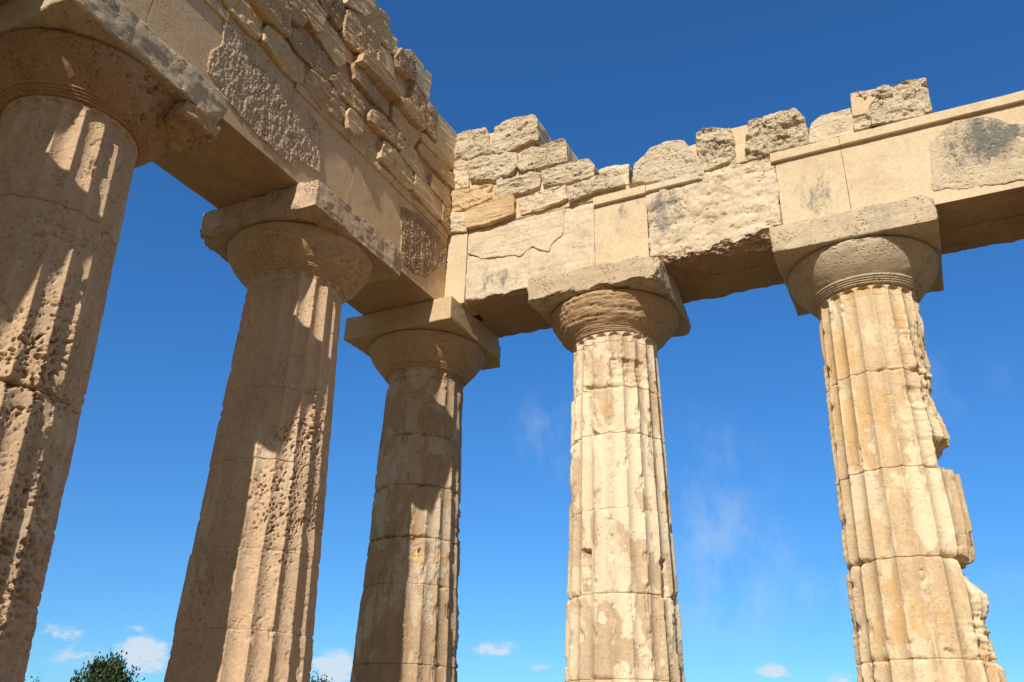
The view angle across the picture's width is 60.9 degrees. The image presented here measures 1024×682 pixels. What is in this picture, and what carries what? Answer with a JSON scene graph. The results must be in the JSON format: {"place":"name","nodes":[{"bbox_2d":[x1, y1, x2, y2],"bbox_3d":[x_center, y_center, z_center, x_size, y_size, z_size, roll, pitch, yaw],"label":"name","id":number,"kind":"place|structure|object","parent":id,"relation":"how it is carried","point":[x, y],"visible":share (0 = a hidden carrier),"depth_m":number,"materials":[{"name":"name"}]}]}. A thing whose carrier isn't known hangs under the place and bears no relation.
{"place":"outdoors","nodes":[
{"label":"outdoors","id":0,"kind":"place"},
{"bbox_2d":[70,650,145,681],"bbox_3d":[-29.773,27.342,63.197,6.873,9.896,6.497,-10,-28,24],"label":"leafy tree","id":1,"kind":"object","parent":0,"point":[111,668],"visible":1,"depth_m":63.73,"materials":[{"name":"green plant"}]},
{"bbox_2d":[311,671,333,681],"bbox_3d":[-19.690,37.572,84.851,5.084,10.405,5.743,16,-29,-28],"label":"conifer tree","id":2,"kind":"object","parent":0,"point":[325,680],"visible":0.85,"depth_m":86.97,"materials":[{"name":"green plant"}]},
{"bbox_2d":[344,296,500,681],"bbox_3d":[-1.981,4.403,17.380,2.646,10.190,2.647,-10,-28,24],"label":"temple column","id":3,"kind":"structure","parent":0,"point":[430,359],"depth_m":17.33,"materials":[{"name":"stone"}]},
{"bbox_2d":[24,0,1023,681],"label":"sky","id":4,"kind":"structure","parent":0,"point":[761,566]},
{"bbox_3d":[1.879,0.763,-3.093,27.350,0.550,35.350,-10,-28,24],"label":"stylobate","id":5,"kind":"structure","parent":0,"visible":0},
{"bbox_2d":[0,0,228,681],"bbox_3d":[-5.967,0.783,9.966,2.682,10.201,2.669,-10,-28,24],"label":"temple column","id":6,"kind":"structure","parent":5,"relation":"on","point":[100,100],"depth_m":10.52,"materials":[{"name":"stone"}]},
{"bbox_2d":[0,0,448,314],"bbox_3d":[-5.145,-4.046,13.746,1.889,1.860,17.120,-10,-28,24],"label":"architrave","id":7,"kind":"object","parent":6,"relation":"on","point":[280,130],"visible":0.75,"depth_m":14.50,"materials":[{"name":"stone"}]},
{"bbox_2d":[216,0,456,235],"bbox_3d":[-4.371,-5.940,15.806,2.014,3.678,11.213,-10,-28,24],"label":"frieze wall","id":8,"kind":"structure","parent":7,"relation":"on","point":[357,73],"depth_m":16.88,"materials":[{"name":"stone"}]},
{"bbox_2d":[164,179,404,681],"bbox_3d":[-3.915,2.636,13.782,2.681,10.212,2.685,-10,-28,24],"label":"temple column","id":9,"kind":"structure","parent":5,"relation":"on","point":[306,260],"depth_m":13.58,"materials":[{"name":"stone"}]},
{"bbox_2d":[527,255,690,681],"bbox_3d":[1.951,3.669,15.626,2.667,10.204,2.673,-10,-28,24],"label":"temple column","id":10,"kind":"structure","parent":5,"relation":"on","point":[616,326],"depth_m":15.51,"materials":[{"name":"stone"}]},
{"bbox_2d":[769,195,1006,681],"bbox_3d":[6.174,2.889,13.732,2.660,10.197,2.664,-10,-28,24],"label":"temple column","id":11,"kind":"structure","parent":5,"relation":"on","point":[861,282],"depth_m":13.65,"materials":[{"name":"stone"}]},
{"bbox_2d":[444,90,1023,337],"bbox_3d":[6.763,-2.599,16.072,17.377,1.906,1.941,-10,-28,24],"label":"architrave","id":12,"kind":"object","parent":11,"relation":"on","point":[706,235],"visible":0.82,"depth_m":16.25,"materials":[{"name":"stone"}]},
{"bbox_2d":[450,114,633,235],"bbox_3d":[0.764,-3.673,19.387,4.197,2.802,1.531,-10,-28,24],"label":"frieze wall","id":13,"kind":"structure","parent":12,"relation":"on","point":[515,168],"depth_m":18.86,"materials":[{"name":"stone"}]},
{"bbox_2d":[632,140,705,186],"bbox_3d":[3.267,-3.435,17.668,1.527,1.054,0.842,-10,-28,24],"label":"stone block","id":14,"kind":"structure","parent":12,"relation":"on","point":[666,160],"depth_m":17.36,"materials":[{"name":"stone"}]},
{"bbox_2d":[696,127,735,171],"bbox_3d":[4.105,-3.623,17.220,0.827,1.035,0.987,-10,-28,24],"label":"stone block","id":15,"kind":"structure","parent":12,"relation":"on","point":[715,147],"depth_m":16.90,"materials":[{"name":"stone"}]},
{"bbox_2d":[728,108,809,164],"bbox_3d":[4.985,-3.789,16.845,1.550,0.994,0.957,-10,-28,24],"label":"stone block","id":16,"kind":"structure","parent":12,"relation":"on","point":[762,137],"depth_m":16.49,"materials":[{"name":"stone"}]},
{"bbox_2d":[809,108,853,143],"bbox_3d":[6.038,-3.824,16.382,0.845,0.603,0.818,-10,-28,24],"label":"stone block","id":17,"kind":"structure","parent":12,"relation":"on","point":[831,125],"depth_m":16.07,"materials":[{"name":"stone"}]},
{"bbox_2d":[850,78,932,132],"bbox_3d":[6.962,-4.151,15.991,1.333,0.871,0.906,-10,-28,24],"label":"stone block","id":18,"kind":"structure","parent":12,"relation":"on","point":[882,105],"depth_m":15.68,"materials":[{"name":"stone"}]}
]}

